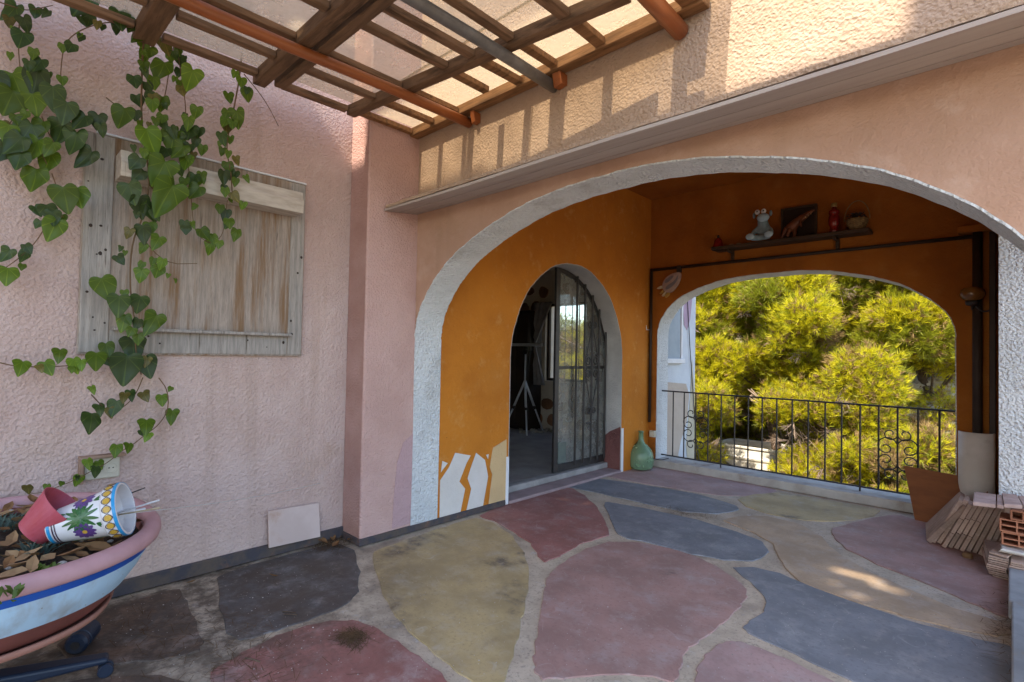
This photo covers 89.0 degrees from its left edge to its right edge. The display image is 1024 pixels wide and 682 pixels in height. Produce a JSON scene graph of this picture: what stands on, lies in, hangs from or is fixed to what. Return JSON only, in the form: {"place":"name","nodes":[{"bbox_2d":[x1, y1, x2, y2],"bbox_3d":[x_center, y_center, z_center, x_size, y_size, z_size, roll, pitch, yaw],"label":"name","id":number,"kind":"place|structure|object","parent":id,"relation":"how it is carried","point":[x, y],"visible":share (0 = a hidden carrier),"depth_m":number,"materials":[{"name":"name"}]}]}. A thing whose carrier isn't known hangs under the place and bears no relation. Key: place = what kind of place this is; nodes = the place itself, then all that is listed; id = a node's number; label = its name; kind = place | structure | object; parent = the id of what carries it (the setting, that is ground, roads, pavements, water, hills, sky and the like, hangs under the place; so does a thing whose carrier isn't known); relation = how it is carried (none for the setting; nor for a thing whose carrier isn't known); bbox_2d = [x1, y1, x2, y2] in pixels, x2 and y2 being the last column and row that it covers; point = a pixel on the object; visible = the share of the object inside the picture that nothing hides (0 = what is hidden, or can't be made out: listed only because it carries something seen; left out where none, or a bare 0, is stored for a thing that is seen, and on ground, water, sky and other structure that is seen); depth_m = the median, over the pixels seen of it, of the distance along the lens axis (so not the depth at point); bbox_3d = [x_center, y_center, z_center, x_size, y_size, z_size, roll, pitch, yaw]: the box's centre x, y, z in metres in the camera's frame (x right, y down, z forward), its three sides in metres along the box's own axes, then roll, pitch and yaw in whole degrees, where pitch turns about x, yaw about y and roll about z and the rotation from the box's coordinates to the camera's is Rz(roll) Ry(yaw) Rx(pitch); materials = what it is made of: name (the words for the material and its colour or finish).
{"place":"outdoors","nodes":[
{"label":"outdoors","id":0,"kind":"place"},
{"bbox_2d":[0,466,1010,681],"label":"terrace floor","id":1,"kind":"structure","parent":0,"point":[637,559],"depth_m":2.93,"materials":[{"name":"multicoloured stone"}]},
{"bbox_2d":[0,652,113,681],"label":"castor base","id":2,"kind":"object","parent":1,"relation":"on","point":[35,672],"visible":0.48,"depth_m":2.10,"materials":[{"name":"blue plastic"}]},
{"bbox_2d":[0,591,113,663],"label":"saucer","id":3,"kind":"object","parent":2,"relation":"on","point":[97,611],"visible":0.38,"depth_m":1.84,"materials":[{"name":"ceramic"}]},
{"bbox_2d":[0,492,160,653],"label":"planter","id":4,"kind":"object","parent":3,"relation":"on","point":[51,600],"visible":0.62,"depth_m":1.78,"materials":[{"name":"ceramic"}]},
{"bbox_2d":[0,583,24,604],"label":"plant","id":5,"kind":"object","parent":4,"relation":"in","point":[16,591],"visible":1,"depth_m":1.58,"materials":[{"name":"green plant"}]},
{"bbox_2d":[0,513,138,579],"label":"soil","id":6,"kind":"structure","parent":4,"relation":"in","point":[67,547],"depth_m":2.01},
{"bbox_2d":[0,510,27,531],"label":"plant","id":7,"kind":"object","parent":6,"relation":"on","point":[8,523],"visible":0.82,"depth_m":2.14,"materials":[{"name":"green plant"}]},
{"bbox_2d":[15,540,69,556],"bbox_3d":[-1.727,0.748,1.916,0.140,0.063,0.156,0,-2,44],"label":"plant","id":8,"kind":"object","parent":6,"relation":"on","point":[45,548],"visible":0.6,"depth_m":1.90,"materials":[{"name":"green plant"}]},
{"bbox_2d":[0,505,121,579],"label":"leaf litter","id":9,"kind":"object","parent":6,"relation":"on","point":[32,562],"visible":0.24,"depth_m":1.86,"materials":[{"name":"brown plant"}]},
{"bbox_2d":[18,487,75,543],"bbox_3d":[-1.710,0.653,1.953,0.198,0.205,0.203,0,-2,44],"label":"red pot","id":10,"kind":"object","parent":9,"relation":"on","point":[42,513],"visible":0.76,"depth_m":1.89,"materials":[{"name":"ceramic"}]},
{"bbox_2d":[0,494,142,567],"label":"leaf litter","id":11,"kind":"object","parent":6,"relation":"on","point":[98,544],"visible":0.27,"depth_m":1.97,"materials":[{"name":"brown plant"}]},
{"bbox_2d":[44,482,135,543],"bbox_3d":[-1.599,0.650,1.981,0.263,0.210,0.207,2,-1,-21],"label":"painted pot","id":12,"kind":"object","parent":11,"relation":"on","point":[93,516],"visible":0.94,"depth_m":1.93,"materials":[{"name":"white ceramic"}]},
{"bbox_2d":[64,620,100,654],"bbox_3d":[-1.987,1.370,2.410,0.090,0.090,0.153,2,-1,-19],"label":"roller","id":13,"kind":"object","parent":1,"relation":"on","point":[79,641],"visible":0.96,"depth_m":2.36,"materials":[{"name":"blue plastic"}]},
{"bbox_2d":[55,587,271,681],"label":"needle litter","id":14,"kind":"object","parent":1,"relation":"on","point":[165,636],"visible":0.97,"depth_m":2.51,"materials":[{"name":"brown plant"}]},
{"bbox_2d":[0,0,354,598],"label":"pink wall","id":15,"kind":"structure","parent":1,"relation":"on","point":[242,427],"depth_m":3.20,"materials":[{"name":"pink paint"}]},
{"bbox_2d":[78,452,125,484],"bbox_3d":[-2.228,0.690,2.833,0.059,0.144,0.200,0,-2,44],"label":"wall socket","id":16,"kind":"object","parent":15,"relation":"attached to","point":[111,468],"depth_m":2.84,"materials":[{"name":"beige plastic"}]},
{"bbox_2d":[76,131,306,355],"bbox_3d":[-1.823,-0.517,3.160,0.193,1.212,1.212,0,-2,44],"label":"wooden board","id":17,"kind":"object","parent":15,"relation":"attached to","point":[242,295],"visible":0.9,"depth_m":3.18,"materials":[{"name":"white wood"}]},
{"bbox_2d":[0,0,278,493],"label":"ivy plant","id":18,"kind":"object","parent":17,"relation":"attached to","point":[34,92],"visible":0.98,"depth_m":2.74,"materials":[{"name":"green plant"}]},
{"bbox_2d":[141,612,359,681],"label":"needle litter","id":19,"kind":"object","parent":1,"relation":"on","point":[250,679],"visible":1,"depth_m":2.32,"materials":[{"name":"brown plant"}]},
{"bbox_2d":[267,503,319,547],"bbox_3d":[-1.496,1.262,3.588,0.037,0.248,0.360,0,-2,44],"label":"loose tile","id":20,"kind":"object","parent":1,"relation":"on","point":[288,525],"visible":1,"depth_m":3.57,"materials":[{"name":"white tile"}]},
{"bbox_2d":[301,538,351,554],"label":"needle litter","id":21,"kind":"object","parent":1,"relation":"on","point":[328,544],"visible":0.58,"depth_m":3.70,"materials":[{"name":"brown plant"}]},
{"bbox_2d":[325,625,378,654],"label":"needle litter","id":22,"kind":"object","parent":1,"relation":"on","point":[352,634],"visible":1,"depth_m":2.51,"materials":[{"name":"brown plant"}]},
{"bbox_2d":[342,0,504,546],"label":"corner pier","id":23,"kind":"structure","parent":1,"relation":"on","point":[378,451],"depth_m":3.87,"materials":[{"name":"paint"}]},
{"bbox_2d":[437,188,650,517],"bbox_3d":[0.498,-0.169,5.559,0.310,3.400,3.391,0,-2,44],"label":"door wall","id":24,"kind":"structure","parent":1,"relation":"on","point":[599,246],"depth_m":5.08,"materials":[{"name":"orange paint"}]},
{"bbox_2d":[552,267,606,472],"bbox_3d":[0.812,0.328,6.007,0.073,2.238,0.975,0,-2,44],"label":"grille door","id":25,"kind":"structure","parent":24,"relation":"attached to","point":[559,452],"depth_m":5.91,"materials":[{"name":"black metal"}]},
{"bbox_2d":[630,431,653,469],"bbox_3d":[1.584,1.337,6.411,0.310,0.458,0.310,0,-2,44],"label":"demijohn","id":26,"kind":"object","parent":1,"relation":"on","point":[641,457],"visible":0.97,"depth_m":6.30,"materials":[{"name":"green glass"}]},
{"bbox_2d":[384,0,1023,525],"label":"arch wall","id":27,"kind":"structure","parent":1,"relation":"on","point":[922,98],"depth_m":2.40,"materials":[{"name":"pink paint"}]},
{"bbox_2d":[53,0,709,138],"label":"pergola","id":28,"kind":"object","parent":27,"relation":"attached to","point":[324,32],"visible":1,"depth_m":2.78,"materials":[{"name":"brown wood"}]},
{"bbox_2d":[648,173,998,512],"bbox_3d":[3.171,-0.116,5.568,4.120,3.404,0.362,0,-2,44],"label":"window wall","id":29,"kind":"structure","parent":1,"relation":"on","point":[687,228],"depth_m":5.39,"materials":[{"name":"paint"}]},
{"bbox_2d":[657,272,680,297],"bbox_3d":[1.958,-0.696,6.507,0.320,0.303,0.036,0,-2,44],"label":"ceramic ornament","id":30,"kind":"object","parent":29,"relation":"attached to","point":[671,282],"visible":1,"depth_m":6.48,"materials":[{"name":"beige ceramic"}]},
{"bbox_2d":[626,172,779,199],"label":"porch ceiling","id":31,"kind":"structure","parent":29,"relation":"on","point":[668,187],"depth_m":6.06,"materials":[{"name":"orange paint"}]},
{"bbox_2d":[711,227,872,259],"bbox_3d":[2.891,-1.001,5.512,1.512,0.144,0.198,0,-2,44],"label":"wall shelf","id":32,"kind":"object","parent":29,"relation":"attached to","point":[835,236],"depth_m":5.39,"materials":[{"name":"brown wood"}]},
{"bbox_2d":[746,209,772,240],"bbox_3d":[2.702,-1.251,5.621,0.273,0.335,0.238,0,-2,44],"label":"ornament","id":33,"kind":"object","parent":32,"relation":"on","point":[763,230],"visible":1,"depth_m":5.59,"materials":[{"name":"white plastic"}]},
{"bbox_2d":[780,209,814,237],"bbox_3d":[2.965,-1.208,5.422,0.326,0.277,0.112,0,-2,44],"label":"toy reptile","id":34,"kind":"object","parent":32,"relation":"on","point":[792,226],"visible":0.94,"depth_m":5.42,"materials":[{"name":"orange plastic"}]},
{"bbox_2d":[781,203,816,237],"bbox_3d":[3.026,-1.247,5.500,0.344,0.351,0.023,0,-2,44],"label":"picture frame","id":35,"kind":"object","parent":32,"relation":"on","point":[808,226],"visible":0.56,"depth_m":5.48,"materials":[{"name":"brown wood"}]},
{"bbox_2d":[828,203,839,231],"bbox_3d":[3.214,-1.226,5.199,0.100,0.303,0.100,0,-2,44],"label":"red bottle","id":36,"kind":"object","parent":32,"relation":"on","point":[834,220],"visible":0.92,"depth_m":5.17,"materials":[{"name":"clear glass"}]},
{"bbox_2d":[844,200,870,229],"bbox_3d":[3.354,-1.222,5.064,0.191,0.295,0.191,1,-1,-12],"label":"wicker basket","id":37,"kind":"object","parent":32,"relation":"on","point":[854,221],"visible":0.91,"depth_m":5.01,"materials":[{"name":"brown wicker"}]},
{"bbox_2d":[661,390,955,494],"bbox_3d":[2.960,1.065,5.683,2.883,0.877,0.018,0,-2,44],"label":"railing","id":38,"kind":"object","parent":29,"relation":"on","point":[897,442],"visible":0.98,"depth_m":5.42,"materials":[{"name":"black metal"}]},
{"bbox_2d":[648,231,982,433],"bbox_3d":[2.892,0.320,5.559,3.164,2.515,0.068,0,-2,44],"label":"pipe frame","id":39,"kind":"object","parent":29,"relation":"attached to","point":[977,337],"visible":0.9,"depth_m":4.49,"materials":[{"name":"black metal"}]},
{"bbox_2d":[959,286,985,309],"bbox_3d":[3.959,-0.367,4.479,0.176,0.202,0.176,0,-2,44],"label":"globe lamp","id":40,"kind":"object","parent":39,"relation":"attached to","point":[971,296],"visible":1,"depth_m":4.44,"materials":[{"name":"orange glass"}]},
{"bbox_2d":[958,224,991,234],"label":"ledge block","id":41,"kind":"structure","parent":29,"relation":"attached to","point":[967,229],"depth_m":4.48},
{"bbox_2d":[925,492,965,542],"bbox_3d":[3.396,1.375,4.080,0.034,0.379,0.384,40,25,29],"label":"clay slab","id":42,"kind":"object","parent":1,"relation":"on","point":[935,526],"depth_m":4.05,"materials":[{"name":"tile"}]},
{"bbox_2d":[904,466,987,526],"bbox_3d":[3.704,1.351,4.441,0.173,0.432,0.677,2,-1,-32],"label":"brown board","id":43,"kind":"object","parent":1,"relation":"on","point":[932,493],"visible":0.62,"depth_m":4.54,"materials":[{"name":"brown wood"}]},
{"bbox_2d":[933,495,963,542],"bbox_3d":[3.346,1.368,4.000,0.170,0.389,0.026,2,23,-46],"label":"clay slab","id":44,"kind":"object","parent":1,"relation":"on","point":[957,504],"depth_m":3.92,"materials":[{"name":"tile"}]},
{"bbox_2d":[937,496,969,543],"bbox_3d":[3.380,1.368,3.990,0.170,0.389,0.026,2,22,-46],"label":"clay slab","id":45,"kind":"object","parent":1,"relation":"on","point":[941,538],"depth_m":3.95,"materials":[{"name":"tile"}]},
{"bbox_2d":[954,531,965,548],"bbox_3d":[3.366,1.487,3.909,0.150,0.123,0.026,2,20,-46],"label":"clay slab","id":46,"kind":"object","parent":1,"relation":"on","point":[960,539],"depth_m":3.86,"materials":[{"name":"ceramic"}]},
{"bbox_2d":[957,518,968,533],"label":"clay slab","id":47,"kind":"object","parent":46,"relation":"on","point":[960,529],"depth_m":3.84,"materials":[{"name":"tile"}]},
{"bbox_2d":[959,500,972,519],"bbox_3d":[3.374,1.253,3.869,0.150,0.123,0.026,2,21,-46],"label":"clay slab","id":48,"kind":"object","parent":47,"relation":"on","point":[967,508],"depth_m":3.82,"materials":[{"name":"tile"}]},
{"bbox_2d":[958,431,995,500],"bbox_3d":[3.850,1.165,4.321,0.234,0.807,0.092,0,-2,44],"label":"half pipe","id":49,"kind":"object","parent":1,"relation":"on","point":[976,462],"visible":0.62,"depth_m":4.29,"materials":[{"name":"grey concrete"}]},
{"bbox_2d":[966,507,993,551],"bbox_3d":[3.457,1.362,3.841,0.170,0.388,0.026,2,19,-46],"label":"clay slab","id":50,"kind":"object","parent":1,"relation":"on","point":[974,538],"depth_m":3.78,"materials":[{"name":"ceramic"}]},
{"bbox_2d":[972,502,999,552],"bbox_3d":[3.476,1.361,3.815,0.170,0.389,0.026,2,18,-46],"label":"clay slab","id":51,"kind":"object","parent":1,"relation":"on","point":[983,534],"depth_m":3.76,"materials":[{"name":"tile"}]},
{"bbox_2d":[961,583,1010,681],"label":"needle litter","id":52,"kind":"object","parent":1,"relation":"on","point":[996,625],"visible":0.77,"depth_m":2.74,"materials":[{"name":"brown plant"}]},
{"bbox_2d":[978,505,1003,555],"bbox_3d":[3.482,1.360,3.775,0.170,0.389,0.026,2,17,-46],"label":"clay slab","id":53,"kind":"object","parent":1,"relation":"on","point":[992,529],"depth_m":3.72,"materials":[{"name":"tile"}]},
{"bbox_2d":[989,231,995,447],"bbox_3d":[4.053,0.324,4.393,0.042,2.500,0.065,0,-2,44],"label":"corner post","id":54,"kind":"object","parent":1,"relation":"on","point":[992,332],"visible":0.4,"depth_m":4.38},
{"bbox_2d":[992,567,1008,579],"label":"flat tile","id":55,"kind":"object","parent":1,"relation":"on","point":[1002,577],"visible":0.24,"depth_m":3.38,"materials":[{"name":"tile"}]},
{"bbox_2d":[988,571,1008,577],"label":"flat tile","id":56,"kind":"object","parent":55,"relation":"on","point":[998,574],"visible":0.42,"depth_m":3.37,"materials":[{"name":"tile"}]},
{"bbox_2d":[988,569,1008,575],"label":"flat tile","id":57,"kind":"object","parent":56,"relation":"on","point":[1000,573],"visible":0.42,"depth_m":3.37,"materials":[{"name":"tile"}]},
{"bbox_2d":[984,560,1006,573],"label":"flat tile","id":58,"kind":"object","parent":57,"relation":"on","point":[996,570],"visible":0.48,"depth_m":3.38,"materials":[{"name":"tile"}]},
{"bbox_2d":[981,549,1005,570],"bbox_3d":[3.258,1.479,3.527,0.099,0.010,0.407,0,-2,39],"label":"flat tile","id":59,"kind":"object","parent":58,"relation":"on","point":[992,566],"visible":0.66,"depth_m":3.39,"materials":[{"name":"tile"}]},
{"bbox_2d":[982,547,1006,569],"bbox_3d":[3.257,1.465,3.523,0.099,0.010,0.407,0,-2,39],"label":"flat tile","id":60,"kind":"object","parent":59,"relation":"on","point":[994,565],"visible":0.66,"depth_m":3.40,"materials":[{"name":"tile"}]},
{"bbox_2d":[983,546,1007,566],"bbox_3d":[3.269,1.452,3.524,0.099,0.010,0.407,0,-2,39],"label":"flat tile","id":61,"kind":"object","parent":60,"relation":"on","point":[996,563],"visible":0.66,"depth_m":3.38,"materials":[{"name":"tile"}]},
{"bbox_2d":[983,543,1007,564],"bbox_3d":[3.264,1.438,3.521,0.099,0.010,0.407,0,-2,39],"label":"flat tile","id":62,"kind":"object","parent":61,"relation":"on","point":[999,562],"visible":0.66,"depth_m":3.38,"materials":[{"name":"tile"}]},
{"bbox_2d":[983,541,1007,562],"bbox_3d":[3.268,1.424,3.525,0.099,0.010,0.407,0,-2,39],"label":"flat tile","id":63,"kind":"object","parent":62,"relation":"on","point":[994,558],"visible":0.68,"depth_m":3.39,"materials":[{"name":"tile"}]},
{"bbox_2d":[984,539,1008,560],"bbox_3d":[3.267,1.410,3.520,0.099,0.010,0.407,0,-2,39],"label":"flat tile","id":64,"kind":"object","parent":63,"relation":"on","point":[990,545],"visible":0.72,"depth_m":3.55,"materials":[{"name":"tile"}]},
{"bbox_2d":[989,543,1019,557],"bbox_3d":[3.314,1.395,3.494,0.407,0.011,0.099,2,-2,-35],"label":"flat tile","id":65,"kind":"object","parent":64,"relation":"on","point":[995,550],"visible":0.48,"depth_m":3.41,"materials":[{"name":"tile"}]},
{"bbox_2d":[999,544,1023,555],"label":"broken tile","id":66,"kind":"object","parent":65,"relation":"on","point":[1011,550],"visible":1,"depth_m":3.36,"materials":[{"name":"white tile"}]},
{"bbox_2d":[1001,531,1023,547],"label":"hollow brick","id":67,"kind":"object","parent":66,"relation":"on","point":[1012,539],"visible":0.66,"depth_m":3.41,"materials":[{"name":"brick"}]},
{"bbox_2d":[999,512,1023,534],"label":"hollow brick","id":68,"kind":"object","parent":67,"relation":"on","point":[1007,524],"visible":0.88,"depth_m":3.42,"materials":[{"name":"brick"}]},
{"bbox_2d":[1010,508,1023,521],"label":"hollow brick","id":69,"kind":"object","parent":68,"relation":"on","point":[1014,514],"visible":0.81,"depth_m":3.38,"materials":[{"name":"brick"}]},
{"bbox_2d":[1002,493,1021,508],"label":"grooved tile","id":70,"kind":"object","parent":69,"relation":"on","point":[1011,500],"visible":0.98,"depth_m":3.48,"materials":[{"name":"ceramic"}]},
{"bbox_2d":[999,235,1023,499],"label":"side wall","id":71,"kind":"structure","parent":1,"relation":"on","point":[1011,368],"depth_m":3.74,"materials":[{"name":"white paint"}]},
{"bbox_2d":[1004,508,1023,563],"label":"brick block","id":72,"kind":"object","parent":1,"relation":"on","point":[1006,510],"depth_m":3.61,"materials":[{"name":"brick"}]},
{"bbox_2d":[973,492,995,507],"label":"grooved tile","id":73,"kind":"object","parent":72,"relation":"on","point":[984,499],"visible":1,"depth_m":3.54,"materials":[{"name":"ceramic"}]},
{"bbox_2d":[1008,568,1023,618],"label":"kerb block","id":74,"kind":"object","parent":1,"relation":"on","point":[1016,586],"depth_m":3.00,"materials":[{"name":"concrete"}]},
{"bbox_2d":[1011,601,1023,681],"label":"kerb block","id":75,"kind":"structure","parent":1,"relation":"on","point":[1017,641],"depth_m":2.40,"materials":[{"name":"concrete"}]},
{"bbox_2d":[509,428,601,482],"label":"room floor","id":76,"kind":"structure","parent":0,"point":[530,455],"depth_m":7.31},
{"bbox_2d":[509,310,541,429],"bbox_3d":[0.207,0.519,9.496,0.562,2.124,0.372,0,-2,44],"label":"dark cabinet","id":77,"kind":"object","parent":76,"relation":"on","point":[524,330],"visible":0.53,"depth_m":9.29,"materials":[{"name":"brown wood"}]},
{"bbox_2d":[510,343,543,435],"bbox_3d":[0.194,0.805,8.877,0.720,1.533,0.529,1,-1,5],"label":"tripod","id":78,"kind":"object","parent":76,"relation":"on","point":[525,352],"visible":0.93,"depth_m":8.89,"materials":[{"name":"grey metal"}]},
{"bbox_2d":[520,267,602,437],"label":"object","id":79,"kind":"object","parent":76,"relation":"on","point":[542,288],"visible":0.16,"depth_m":9.17,"materials":[{"name":"paint"}]},
{"bbox_2d":[533,302,551,384],"bbox_3d":[0.489,0.046,9.196,0.541,1.460,0.054,0,-2,44],"label":"curtain","id":80,"kind":"object","parent":79,"relation":"hanging from","point":[541,309],"visible":0.88,"depth_m":9.21,"materials":[{"name":"grey fabric"}]},
{"bbox_2d":[547,302,587,382],"bbox_3d":[1.024,0.023,9.232,0.915,1.395,0.148,0,-2,44],"label":"window frame","id":81,"kind":"structure","parent":79,"relation":"in","point":[579,303],"depth_m":9.37,"materials":[{"name":"white metal"}]},
{"bbox_2d":[560,305,583,324],"label":"sky","id":82,"kind":"structure","parent":0,"point":[568,308],"materials":[{"name":"white"}]},
{"bbox_2d":[563,327,917,464],"bbox_3d":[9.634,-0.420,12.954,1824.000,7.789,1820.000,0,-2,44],"label":"ground","id":83,"kind":"structure","parent":0,"point":[785,432],"depth_m":12.86,"materials":[{"name":"soil"}]},
{"bbox_2d":[559,305,738,437],"bbox_3d":[2.152,1.113,13.577,6.873,4.498,3.378,0,-2,44],"label":"garden shrub","id":84,"kind":"object","parent":83,"relation":"on","point":[566,354],"visible":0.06,"depth_m":13.55,"materials":[{"name":"green plant"}]},
{"bbox_2d":[667,297,695,458],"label":"back house","id":85,"kind":"structure","parent":83,"relation":"on","point":[680,376],"depth_m":7.42,"materials":[{"name":"white paint"}]},
{"bbox_2d":[668,306,682,357],"bbox_3d":[2.249,-0.379,7.246,0.024,1.240,0.550,0,-2,44],"label":"window","id":86,"kind":"structure","parent":85,"relation":"in","point":[675,336],"depth_m":7.32,"materials":[{"name":"white plastic"}]},
{"bbox_2d":[687,302,699,459],"bbox_3d":[2.663,0.463,7.540,0.188,2.688,0.321,0,-2,44],"label":"hanging cable","id":87,"kind":"object","parent":85,"relation":"hanging from","point":[691,374],"visible":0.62,"depth_m":7.60,"materials":[{"name":"white metal"}]},
{"bbox_2d":[694,370,751,463],"bbox_3d":[3.810,2.285,11.355,2.528,3.535,3.056,0,-1,31],"label":"pine tree","id":88,"kind":"object","parent":83,"relation":"on","point":[715,409],"visible":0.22,"depth_m":10.48,"materials":[{"name":"green plant"}]},
{"bbox_2d":[717,438,793,472],"bbox_3d":[5.527,2.740,11.842,1.512,0.780,1.159,0,-2,44],"label":"water tank","id":89,"kind":"object","parent":83,"relation":"on","point":[769,454],"visible":0.37,"depth_m":11.62,"materials":[{"name":"white plastic"}]},
{"bbox_2d":[695,274,852,449],"bbox_3d":[4.954,0.447,11.902,5.278,6.752,3.114,0,-2,44],"label":"pine tree","id":90,"kind":"object","parent":83,"relation":"on","point":[783,325],"visible":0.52,"depth_m":10.79,"materials":[{"name":"green plant"}]},
{"bbox_2d":[704,372,850,443],"bbox_3d":[6.151,2.308,13.798,5.276,3.526,2.908,0,-2,44],"label":"pine tree","id":91,"kind":"object","parent":83,"relation":"on","point":[741,432],"visible":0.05,"depth_m":13.15,"materials":[{"name":"green plant"}]},
{"bbox_2d":[748,388,831,476],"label":"fallen branches","id":92,"kind":"object","parent":83,"relation":"on","point":[796,430],"visible":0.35,"depth_m":10.03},
{"bbox_2d":[749,337,920,452],"bbox_3d":[6.248,1.481,10.184,2.893,3.098,2.982,0,-2,44],"label":"pine tree","id":93,"kind":"object","parent":83,"relation":"on","point":[853,376],"visible":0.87,"depth_m":9.27,"materials":[{"name":"green plant"}]},
{"bbox_2d":[765,418,955,493],"bbox_3d":[6.272,2.464,9.068,3.578,2.465,2.826,0,-2,44],"label":"pine tree","id":94,"kind":"object","parent":83,"relation":"on","point":[928,448],"visible":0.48,"depth_m":8.64,"materials":[{"name":"green plant"}]},
{"bbox_2d":[824,275,954,399],"bbox_3d":[7.823,-0.350,10.777,4.548,5.842,3.247,0,-2,44],"label":"pine tree","id":95,"kind":"object","parent":83,"relation":"on","point":[919,328],"visible":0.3,"depth_m":10.03,"materials":[{"name":"green plant"}]},
{"bbox_2d":[876,367,955,432],"bbox_3d":[8.729,1.242,11.030,2.594,2.390,2.714,0,-2,44],"label":"pine tree","id":96,"kind":"object","parent":83,"relation":"on","point":[948,404],"visible":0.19,"depth_m":10.43,"materials":[{"name":"green plant"}]},
{"bbox_2d":[905,409,955,431],"bbox_3d":[8.966,1.679,10.789,1.119,0.590,1.379,2,-1,-23],"label":"rock","id":97,"kind":"object","parent":83,"relation":"on","point":[932,413],"visible":0.12,"depth_m":10.70,"materials":[{"name":"stone"}]},
{"bbox_2d":[892,400,937,418],"bbox_3d":[8.757,1.534,11.239,1.329,0.576,0.917,0,-2,44],"label":"rock","id":98,"kind":"object","parent":97,"relation":"on","point":[915,411],"visible":0.09,"depth_m":10.98,"materials":[{"name":"stone"}]},
{"bbox_2d":[939,391,954,406],"bbox_3d":[9.420,1.229,10.957,0.941,0.460,0.825,0,-2,44],"label":"rock","id":99,"kind":"object","parent":98,"relation":"on","point":[951,395],"visible":0.03,"depth_m":10.85,"materials":[{"name":"stone"}]},
{"bbox_2d":[904,373,954,395],"bbox_3d":[9.352,1.013,11.412,1.361,0.693,0.939,0,-2,44],"label":"rock","id":100,"kind":"object","parent":99,"relation":"on","point":[916,384],"visible":0.16,"depth_m":11.22,"materials":[{"name":"stone"}]},
{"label":"flat tile","id":101,"kind":"object","parent":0,"visible":0},
{"bbox_2d":[1009,557,1023,569],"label":"flat tile","id":102,"kind":"object","parent":101,"relation":"on","point":[1016,567],"visible":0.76,"depth_m":3.30,"materials":[{"name":"tile"}]},
{"bbox_2d":[1010,556,1023,567],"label":"flat tile","id":103,"kind":"object","parent":102,"relation":"on","point":[1015,564],"visible":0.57,"depth_m":3.30,"materials":[{"name":"tile"}]},
{"bbox_2d":[1011,554,1023,565],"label":"flat tile","id":104,"kind":"object","parent":103,"relation":"on","point":[1017,559],"visible":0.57,"depth_m":3.35,"materials":[{"name":"tile"}]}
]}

